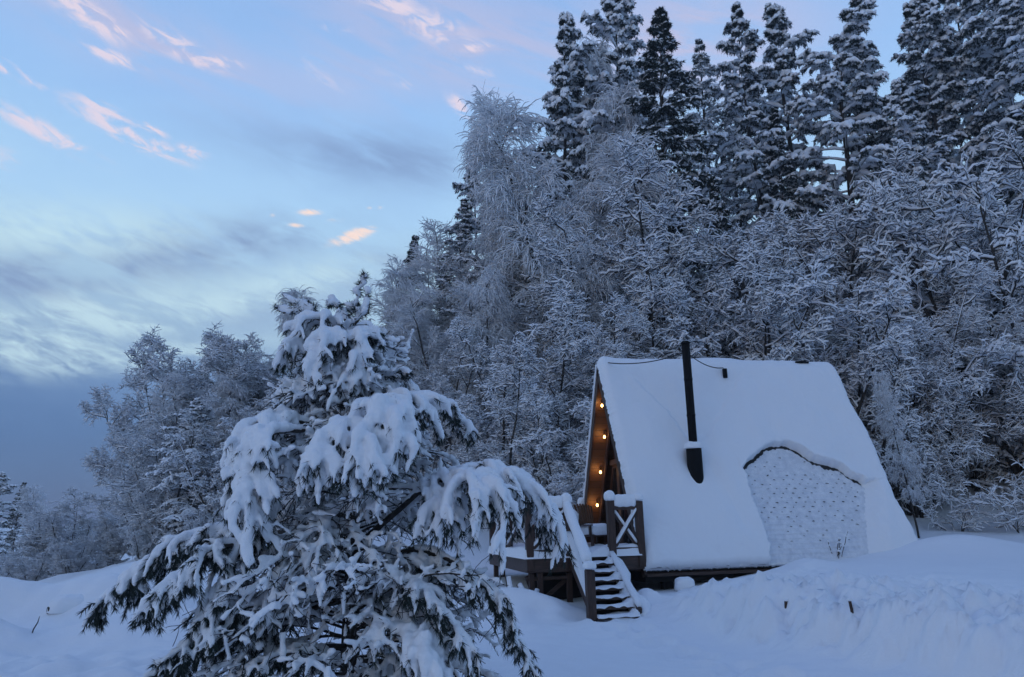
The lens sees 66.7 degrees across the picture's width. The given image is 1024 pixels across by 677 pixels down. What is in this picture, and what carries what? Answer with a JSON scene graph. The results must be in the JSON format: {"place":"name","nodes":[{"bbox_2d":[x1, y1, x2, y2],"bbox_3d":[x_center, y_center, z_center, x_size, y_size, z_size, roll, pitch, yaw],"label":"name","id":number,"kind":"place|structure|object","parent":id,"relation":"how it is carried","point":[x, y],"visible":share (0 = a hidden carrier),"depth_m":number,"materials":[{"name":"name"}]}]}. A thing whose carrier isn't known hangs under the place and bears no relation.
{"place":"outdoors","nodes":[
{"label":"outdoors","id":0,"kind":"place"},
{"bbox_2d":[0,364,1023,676],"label":"snow ground","id":1,"kind":"structure","parent":0,"point":[932,602],"depth_m":9.68,"materials":[{"name":"snow"}]},
{"bbox_2d":[0,471,20,576],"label":"pine tree","id":2,"kind":"object","parent":1,"relation":"on","point":[6,487],"visible":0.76,"depth_m":61.43,"materials":[{"name":"white plant"}]},
{"bbox_2d":[0,482,28,574],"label":"spruce tree","id":3,"kind":"object","parent":1,"relation":"on","point":[11,536],"visible":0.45,"depth_m":65.78,"materials":[{"name":"white plant"}]},
{"bbox_2d":[0,546,33,578],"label":"frosted tree","id":4,"kind":"object","parent":1,"relation":"on","point":[25,557],"visible":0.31,"depth_m":34.94,"materials":[{"name":"white plant"}]},
{"bbox_2d":[0,546,53,580],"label":"frosted tree","id":5,"kind":"object","parent":1,"relation":"on","point":[30,573],"visible":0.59,"depth_m":32.57,"materials":[{"name":"white plant"}]},
{"bbox_2d":[17,485,51,577],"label":"birch tree","id":6,"kind":"object","parent":1,"relation":"on","point":[33,495],"visible":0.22,"depth_m":50.58,"materials":[{"name":"white plant"}]},
{"bbox_2d":[11,496,102,578],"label":"frosted tree","id":7,"kind":"object","parent":1,"relation":"on","point":[55,529],"visible":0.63,"depth_m":36.10,"materials":[{"name":"white plant"}]},
{"bbox_2d":[46,594,83,613],"bbox_3d":[-7.125,4.310,12.640,0.745,0.307,0.535,6,-15,-28],"label":"snow mound","id":8,"kind":"object","parent":1,"relation":"on","point":[61,604],"visible":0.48,"depth_m":12.40,"materials":[{"name":"snow"}]},
{"bbox_2d":[44,534,100,577],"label":"frosted tree","id":9,"kind":"object","parent":1,"relation":"on","point":[66,565],"visible":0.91,"depth_m":31.61,"materials":[{"name":"white plant"}]},
{"bbox_2d":[46,486,131,571],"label":"frosted tree","id":10,"kind":"object","parent":1,"relation":"on","point":[111,517],"visible":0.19,"depth_m":42.37,"materials":[{"name":"white plant"}]},
{"bbox_2d":[90,515,138,565],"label":"frosted tree","id":11,"kind":"object","parent":1,"relation":"on","point":[110,556],"visible":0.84,"depth_m":32.71,"materials":[{"name":"white plant"}]},
{"bbox_2d":[84,432,160,558],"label":"frosted tree","id":12,"kind":"object","parent":1,"relation":"on","point":[102,506],"visible":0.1,"depth_m":34.05,"materials":[{"name":"white plant"}]},
{"bbox_2d":[108,455,170,551],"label":"frosted tree","id":13,"kind":"object","parent":1,"relation":"on","point":[121,476],"visible":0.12,"depth_m":30.10,"materials":[{"name":"white plant"}]},
{"bbox_2d":[117,517,169,560],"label":"frosted tree","id":14,"kind":"object","parent":1,"relation":"on","point":[134,544],"visible":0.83,"depth_m":26.98,"materials":[{"name":"white plant"}]},
{"bbox_2d":[77,359,214,539],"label":"frosted tree","id":15,"kind":"object","parent":1,"relation":"on","point":[128,413],"visible":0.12,"depth_m":36.07,"materials":[{"name":"white plant"}]},
{"bbox_2d":[130,480,166,554],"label":"frosted tree","id":16,"kind":"object","parent":1,"relation":"on","point":[147,506],"visible":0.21,"depth_m":27.60,"materials":[{"name":"white plant"}]},
{"bbox_2d":[97,389,225,548],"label":"frosted tree","id":17,"kind":"object","parent":1,"relation":"on","point":[139,444],"visible":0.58,"depth_m":27.86,"materials":[{"name":"white plant"}]},
{"bbox_2d":[115,390,215,512],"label":"frosted tree","id":18,"kind":"object","parent":1,"relation":"on","point":[141,433],"visible":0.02,"depth_m":31.94,"materials":[{"name":"white plant"}]},
{"bbox_2d":[124,371,227,497],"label":"birch tree","id":19,"kind":"object","parent":1,"relation":"on","point":[176,390],"visible":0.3,"depth_m":30.76,"materials":[{"name":"white plant"}]},
{"bbox_2d":[144,397,220,532],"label":"pine tree","id":20,"kind":"object","parent":1,"relation":"on","point":[165,482],"visible":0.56,"depth_m":27.41,"materials":[{"name":"white plant"}]},
{"bbox_2d":[159,425,222,533],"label":"frosted tree","id":21,"kind":"object","parent":1,"relation":"on","point":[213,460],"visible":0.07,"depth_m":28.17,"materials":[{"name":"white plant"}]},
{"bbox_2d":[124,340,274,523],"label":"frosted tree","id":22,"kind":"object","parent":1,"relation":"on","point":[139,363],"visible":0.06,"depth_m":32.54,"materials":[{"name":"white plant"}]},
{"bbox_2d":[162,416,240,526],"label":"frosted tree","id":23,"kind":"object","parent":1,"relation":"on","point":[214,503],"visible":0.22,"depth_m":26.23,"materials":[{"name":"white plant"}]},
{"bbox_2d":[179,504,225,529],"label":"frosted tree","id":24,"kind":"object","parent":1,"relation":"on","point":[199,519],"visible":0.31,"depth_m":24.90,"materials":[{"name":"white plant"}]},
{"bbox_2d":[135,324,274,461],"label":"frosted tree","id":25,"kind":"object","parent":1,"relation":"on","point":[157,346],"visible":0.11,"depth_m":32.83,"materials":[{"name":"white plant"}]},
{"bbox_2d":[206,372,252,472],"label":"birch tree","id":26,"kind":"object","parent":1,"relation":"on","point":[228,403],"visible":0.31,"depth_m":30.92,"materials":[{"name":"white plant"}]},
{"bbox_2d":[199,356,275,450],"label":"frosted tree","id":27,"kind":"object","parent":1,"relation":"on","point":[239,376],"visible":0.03,"depth_m":31.66,"materials":[{"name":"white plant"}]},
{"bbox_2d":[199,332,291,446],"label":"frosted tree","id":28,"kind":"object","parent":1,"relation":"on","point":[245,344],"depth_m":35.87,"materials":[{"name":"white plant"}]},
{"bbox_2d":[208,354,286,460],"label":"birch tree","id":29,"kind":"object","parent":1,"relation":"on","point":[269,365],"visible":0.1,"depth_m":34.58,"materials":[{"name":"white plant"}]},
{"bbox_2d":[195,320,335,498],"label":"frosted tree","id":30,"kind":"object","parent":1,"relation":"on","point":[212,341],"visible":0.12,"depth_m":32.73,"materials":[{"name":"white plant"}]},
{"bbox_2d":[228,406,325,530],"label":"frosted tree","id":31,"kind":"object","parent":1,"relation":"on","point":[248,414],"visible":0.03,"depth_m":26.62,"materials":[{"name":"white plant"}]},
{"bbox_2d":[263,351,339,523],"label":"frosted tree","id":32,"kind":"object","parent":1,"relation":"on","point":[330,500],"visible":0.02,"depth_m":29.16,"materials":[{"name":"white plant"}]},
{"bbox_2d":[272,285,334,499],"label":"birch tree","id":33,"kind":"object","parent":1,"relation":"on","point":[281,316],"visible":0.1,"depth_m":36.99,"materials":[{"name":"white plant"}]},
{"bbox_2d":[74,268,576,676],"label":"pine tree","id":34,"kind":"object","parent":1,"relation":"on","point":[368,426],"visible":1,"depth_m":6.09,"materials":[{"name":"green plant"}]},
{"bbox_2d":[372,288,439,366],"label":"birch tree","id":35,"kind":"object","parent":1,"relation":"on","point":[422,330],"visible":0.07,"depth_m":34.99,"materials":[{"name":"white plant"}]},
{"bbox_2d":[387,234,426,386],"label":"spruce tree","id":36,"kind":"object","parent":1,"relation":"on","point":[409,253],"visible":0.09,"depth_m":39.84,"materials":[{"name":"white plant"}]},
{"bbox_2d":[378,267,443,443],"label":"birch tree","id":37,"kind":"object","parent":1,"relation":"on","point":[394,294],"visible":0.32,"depth_m":31.26,"materials":[{"name":"white plant"}]},
{"bbox_2d":[361,249,476,362],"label":"birch tree","id":38,"kind":"object","parent":1,"relation":"on","point":[437,271],"visible":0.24,"depth_m":36.52,"materials":[{"name":"white plant"}]},
{"bbox_2d":[348,263,523,456],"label":"frosted tree","id":39,"kind":"object","parent":1,"relation":"on","point":[467,312],"visible":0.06,"depth_m":31.09,"materials":[{"name":"white plant"}]},
{"bbox_2d":[377,320,495,497],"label":"frosted tree","id":40,"kind":"object","parent":1,"relation":"on","point":[471,374],"visible":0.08,"depth_m":26.66,"materials":[{"name":"white plant"}]},
{"bbox_2d":[417,198,480,360],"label":"spruce tree","id":41,"kind":"object","parent":1,"relation":"on","point":[462,231],"visible":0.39,"depth_m":37.58,"materials":[{"name":"green plant"}]},
{"bbox_2d":[406,217,503,360],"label":"birch tree","id":42,"kind":"object","parent":1,"relation":"on","point":[435,241],"visible":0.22,"depth_m":38.15,"materials":[{"name":"white plant"}]},
{"bbox_2d":[427,266,482,373],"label":"birch tree","id":43,"kind":"object","parent":1,"relation":"on","point":[462,280],"visible":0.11,"depth_m":36.00,"materials":[{"name":"white plant"}]},
{"bbox_2d":[378,277,535,441],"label":"birch tree","id":44,"kind":"object","parent":1,"relation":"on","point":[432,339],"visible":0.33,"depth_m":29.60,"materials":[{"name":"white plant"}]},
{"bbox_2d":[423,370,534,512],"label":"frosted tree","id":45,"kind":"object","parent":1,"relation":"on","point":[452,448],"visible":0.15,"depth_m":25.07,"materials":[{"name":"white plant"}]},
{"bbox_2d":[442,162,520,371],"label":"pine tree","id":46,"kind":"object","parent":1,"relation":"on","point":[465,188],"visible":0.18,"depth_m":40.23,"materials":[{"name":"white plant"}]},
{"bbox_2d":[451,265,514,443],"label":"birch tree","id":47,"kind":"object","parent":1,"relation":"on","point":[493,308],"visible":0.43,"depth_m":27.73,"materials":[{"name":"white plant"}]},
{"bbox_2d":[452,162,546,384],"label":"birch tree","id":48,"kind":"object","parent":1,"relation":"on","point":[481,238],"visible":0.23,"depth_m":34.79,"materials":[{"name":"white plant"}]},
{"bbox_2d":[460,192,538,423],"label":"birch tree","id":49,"kind":"object","parent":1,"relation":"on","point":[518,266],"visible":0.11,"depth_m":34.54,"materials":[{"name":"white plant"}]},
{"bbox_2d":[457,82,551,381],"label":"birch tree","id":50,"kind":"object","parent":1,"relation":"on","point":[490,93],"visible":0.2,"depth_m":35.81,"materials":[{"name":"white plant"}]},
{"bbox_2d":[454,336,586,526],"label":"frosted tree","id":51,"kind":"object","parent":1,"relation":"on","point":[506,409],"visible":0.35,"depth_m":21.55,"materials":[{"name":"white plant"}]},
{"bbox_2d":[444,281,597,478],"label":"frosted tree","id":52,"kind":"object","parent":1,"relation":"on","point":[574,347],"visible":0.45,"depth_m":23.26,"materials":[{"name":"white plant"}]},
{"bbox_2d":[493,457,585,542],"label":"frosted tree","id":53,"kind":"object","parent":1,"relation":"on","point":[557,465],"visible":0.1,"depth_m":18.88,"materials":[{"name":"white plant"}]},
{"bbox_2d":[453,88,634,381],"bbox_3d":[1.131,-2.950,31.789,8.717,16.134,6.301,-19,-22,52],"label":"birch tree","id":54,"kind":"object","parent":1,"relation":"on","point":[520,168],"visible":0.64,"depth_m":32.07,"materials":[{"name":"white plant"}]},
{"bbox_2d":[507,385,591,541],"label":"frosted tree","id":55,"kind":"object","parent":1,"relation":"on","point":[525,443],"visible":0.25,"depth_m":20.19,"materials":[{"name":"white plant"}]},
{"bbox_2d":[504,188,600,401],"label":"birch tree","id":56,"kind":"object","parent":1,"relation":"on","point":[580,200],"visible":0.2,"depth_m":31.43,"materials":[{"name":"white plant"}]},
{"bbox_2d":[503,11,605,384],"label":"pine tree","id":57,"kind":"object","parent":1,"relation":"on","point":[560,95],"visible":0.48,"depth_m":38.05,"materials":[{"name":"green plant"}]},
{"bbox_2d":[548,473,583,521],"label":"frosted tree","id":58,"kind":"object","parent":1,"relation":"on","point":[553,486],"visible":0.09,"depth_m":18.06,"materials":[{"name":"white plant"}]},
{"bbox_2d":[488,490,645,601],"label":"porch deck","id":59,"kind":"structure","parent":1,"relation":"on","point":[525,558],"depth_m":13.43,"materials":[{"name":"brown"}]},
{"bbox_2d":[572,504,615,545],"bbox_3d":[1.509,3.554,14.574,0.610,0.922,0.736,7,-16,-31],"label":"slatted chair","id":60,"kind":"object","parent":59,"relation":"on","point":[590,528],"visible":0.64,"depth_m":14.38,"materials":[{"name":"brown wood"}]},
{"bbox_2d":[530,235,622,460],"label":"birch tree","id":61,"kind":"object","parent":1,"relation":"on","point":[606,283],"visible":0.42,"depth_m":27.27,"materials":[{"name":"white plant"}]},
{"bbox_2d":[527,39,636,286],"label":"pine tree","id":62,"kind":"object","parent":1,"relation":"on","point":[576,91],"visible":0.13,"depth_m":38.99,"materials":[{"name":"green plant"}]},
{"bbox_2d":[538,78,644,341],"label":"birch tree","id":63,"kind":"object","parent":1,"relation":"on","point":[612,100],"visible":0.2,"depth_m":36.34,"materials":[{"name":"white plant"}]},
{"bbox_2d":[568,34,615,242],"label":"pine tree","id":64,"kind":"object","parent":1,"relation":"on","point":[604,48],"visible":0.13,"depth_m":40.08,"materials":[{"name":"white plant"}]},
{"bbox_2d":[563,501,650,621],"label":"wooden stairs","id":65,"kind":"structure","parent":1,"relation":"on","point":[605,586],"depth_m":12.18,"materials":[{"name":"brown"}]},
{"bbox_2d":[509,183,710,456],"bbox_3d":[3.722,0.336,28.870,7.750,10.494,8.312,-5,-14,16],"label":"frosted tree","id":66,"kind":"object","parent":1,"relation":"on","point":[678,252],"visible":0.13,"depth_m":26.95,"materials":[{"name":"white plant"}]},
{"bbox_2d":[542,122,678,344],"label":"birch tree","id":67,"kind":"object","parent":1,"relation":"on","point":[642,188],"visible":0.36,"depth_m":32.00,"materials":[{"name":"white plant"}]},
{"bbox_2d":[562,291,660,462],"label":"frosted tree","id":68,"kind":"object","parent":1,"relation":"on","point":[610,349],"visible":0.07,"depth_m":22.16,"materials":[{"name":"white plant"}]},
{"bbox_2d":[532,232,740,427],"bbox_3d":[3.879,1.340,25.374,6.046,8.231,5.751,-14,-19,43],"label":"frosted tree","id":69,"kind":"object","parent":1,"relation":"on","point":[659,295],"visible":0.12,"depth_m":24.21,"materials":[{"name":"white plant"}]},
{"bbox_2d":[533,0,740,315],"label":"pine tree","id":70,"kind":"object","parent":1,"relation":"on","point":[620,23],"visible":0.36,"depth_m":40.18,"materials":[{"name":"green plant"}]},
{"bbox_2d":[608,5,731,332],"bbox_3d":[6.654,-5.705,34.031,6.503,20.802,7.129,6,-15,-27],"label":"spruce tree","id":71,"kind":"object","parent":1,"relation":"on","point":[676,80],"visible":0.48,"depth_m":34.87,"materials":[{"name":"green plant"}]},
{"bbox_2d":[584,131,808,358],"bbox_3d":[6.923,-1.117,27.817,8.778,12.125,8.956,-2,-12,4],"label":"frosted tree","id":72,"kind":"object","parent":1,"relation":"on","point":[699,238],"visible":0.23,"depth_m":26.74,"materials":[{"name":"white plant"}]},
{"bbox_2d":[672,38,748,274],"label":"spruce tree","id":73,"kind":"object","parent":1,"relation":"on","point":[702,67],"visible":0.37,"depth_m":48.97,"materials":[{"name":"green plant"}]},
{"bbox_2d":[612,203,829,355],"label":"frosted tree","id":74,"kind":"object","parent":1,"relation":"on","point":[799,227],"visible":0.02,"depth_m":30.23,"materials":[{"name":"white plant"}]},
{"bbox_2d":[697,97,758,284],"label":"spruce tree","id":75,"kind":"object","parent":1,"relation":"on","point":[729,165],"visible":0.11,"depth_m":45.29,"materials":[{"name":"green plant"}]},
{"bbox_2d":[704,175,767,357],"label":"spruce tree","id":76,"kind":"object","parent":1,"relation":"on","point":[724,223],"visible":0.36,"depth_m":32.27,"materials":[{"name":"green plant"}]},
{"bbox_2d":[616,259,882,364],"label":"frosted tree","id":77,"kind":"object","parent":1,"relation":"on","point":[812,288],"visible":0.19,"depth_m":23.03,"materials":[{"name":"white plant"}]},
{"bbox_2d":[583,341,917,589],"bbox_3d":[4.548,2.850,16.270,5.612,5.048,4.282,1,-14,-12],"label":"cabin","id":78,"kind":"object","parent":1,"relation":"on","point":[729,467],"visible":0.95,"depth_m":15.15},
{"bbox_2d":[604,465,620,544],"bbox_3d":[2.138,3.587,16.665,0.050,1.690,1.113,1,-14,-12],"label":"window","id":79,"kind":"structure","parent":78,"relation":"in","point":[614,475],"depth_m":16.49,"materials":[{"name":"black glass"}]},
{"bbox_2d":[658,221,845,382],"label":"frosted tree","id":80,"kind":"object","parent":1,"relation":"on","point":[705,327],"visible":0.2,"depth_m":23.95,"materials":[{"name":"white plant"}]},
{"bbox_2d":[693,1,848,315],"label":"pine tree","id":81,"kind":"object","parent":1,"relation":"on","point":[747,85],"visible":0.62,"depth_m":39.51,"materials":[{"name":"green plant"}]},
{"bbox_2d":[721,2,861,253],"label":"pine tree","id":82,"kind":"object","parent":1,"relation":"on","point":[778,24],"visible":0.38,"depth_m":41.70,"materials":[{"name":"green plant"}]},
{"bbox_2d":[762,107,825,332],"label":"spruce tree","id":83,"kind":"object","parent":1,"relation":"on","point":[788,192],"visible":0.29,"depth_m":37.53,"materials":[{"name":"green plant"}]},
{"bbox_2d":[704,186,960,425],"bbox_3d":[12.464,-1.100,29.939,8.486,12.017,8.900,-2,-13,1],"label":"frosted tree","id":84,"kind":"object","parent":1,"relation":"on","point":[834,214],"visible":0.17,"depth_m":28.21,"materials":[{"name":"white plant"}]},
{"bbox_2d":[763,0,953,307],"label":"pine tree","id":85,"kind":"object","parent":1,"relation":"on","point":[847,61],"visible":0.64,"depth_m":37.46,"materials":[{"name":"green plant"}]},
{"bbox_2d":[724,275,992,447],"bbox_3d":[9.962,2.075,24.077,6.577,7.792,8.001,8,-16,-34],"label":"frosted tree","id":86,"kind":"object","parent":1,"relation":"on","point":[858,381],"visible":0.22,"depth_m":22.63,"materials":[{"name":"white plant"}]},
{"bbox_2d":[751,225,965,426],"bbox_3d":[12.330,0.380,26.529,7.108,9.564,6.655,-6,-14,18],"label":"frosted tree","id":87,"kind":"object","parent":1,"relation":"on","point":[823,256],"visible":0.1,"depth_m":25.88,"materials":[{"name":"white plant"}]},
{"bbox_2d":[820,20,961,274],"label":"pine tree","id":88,"kind":"object","parent":1,"relation":"on","point":[868,65],"visible":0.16,"depth_m":38.01,"materials":[{"name":"green plant"}]},
{"bbox_2d":[869,368,932,537],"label":"birch tree","id":89,"kind":"object","parent":1,"relation":"on","point":[888,428],"visible":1,"depth_m":19.33,"materials":[{"name":"white plant"}]},
{"bbox_2d":[802,321,1023,512],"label":"frosted tree","id":90,"kind":"object","parent":1,"relation":"on","point":[899,378],"visible":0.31,"depth_m":21.43,"materials":[{"name":"white plant"}]},
{"bbox_2d":[805,102,1023,436],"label":"frosted tree","id":91,"kind":"object","parent":1,"relation":"on","point":[905,181],"visible":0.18,"depth_m":25.78,"materials":[{"name":"white plant"}]},
{"bbox_2d":[816,262,1023,517],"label":"frosted tree","id":92,"kind":"object","parent":1,"relation":"on","point":[936,373],"visible":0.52,"depth_m":22.15,"materials":[{"name":"white plant"}]},
{"bbox_2d":[832,150,1023,500],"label":"frosted tree","id":93,"kind":"object","parent":1,"relation":"on","point":[951,224],"visible":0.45,"depth_m":24.43,"materials":[{"name":"white plant"}]},
{"bbox_2d":[865,77,991,324],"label":"pine tree","id":94,"kind":"object","parent":1,"relation":"on","point":[901,124],"visible":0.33,"depth_m":35.35,"materials":[{"name":"green plant"}]},
{"bbox_2d":[841,273,1023,498],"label":"frosted tree","id":95,"kind":"object","parent":1,"relation":"on","point":[985,482],"visible":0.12,"depth_m":24.12,"materials":[{"name":"white plant"}]},
{"bbox_2d":[886,0,988,208],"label":"pine tree","id":96,"kind":"object","parent":1,"relation":"on","point":[965,70],"visible":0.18,"depth_m":43.17,"materials":[{"name":"green plant"}]},
{"bbox_2d":[889,1,1021,269],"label":"pine tree","id":97,"kind":"object","parent":1,"relation":"on","point":[935,58],"visible":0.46,"depth_m":42.01,"materials":[{"name":"green plant"}]},
{"bbox_2d":[888,184,1023,465],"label":"frosted tree","id":98,"kind":"object","parent":1,"relation":"on","point":[912,208],"visible":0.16,"depth_m":27.12,"materials":[{"name":"white plant"}]},
{"bbox_2d":[915,483,1010,531],"bbox_3d":[11.798,4.534,20.507,1.654,1.463,2.017,8,-16,-30],"label":"snowy shrub","id":99,"kind":"object","parent":1,"relation":"on","point":[964,512],"visible":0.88,"depth_m":20.28,"materials":[{"name":"snow"}]},
{"bbox_2d":[913,0,1023,217],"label":"pine tree","id":100,"kind":"object","parent":1,"relation":"on","point":[954,12],"visible":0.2,"depth_m":44.80,"materials":[{"name":"green plant"}]},
{"bbox_2d":[950,0,1023,253],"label":"pine tree","id":101,"kind":"object","parent":1,"relation":"on","point":[990,118],"visible":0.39,"depth_m":39.52,"materials":[{"name":"green plant"}]},
{"bbox_2d":[954,458,1023,532],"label":"snowy shrub","id":102,"kind":"object","parent":1,"relation":"on","point":[1019,517],"visible":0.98,"depth_m":19.95,"materials":[{"name":"white plant"}]},
{"bbox_2d":[957,324,1023,497],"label":"frosted tree","id":103,"kind":"object","parent":1,"relation":"on","point":[1014,395],"visible":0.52,"depth_m":22.27,"materials":[{"name":"white plant"}]},
{"bbox_2d":[965,0,1023,204],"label":"pine tree","id":104,"kind":"object","parent":1,"relation":"on","point":[1006,28],"visible":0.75,"depth_m":36.92,"materials":[{"name":"green plant"}]},
{"bbox_2d":[0,0,1023,526],"label":"sky","id":105,"kind":"structure","parent":0,"point":[179,166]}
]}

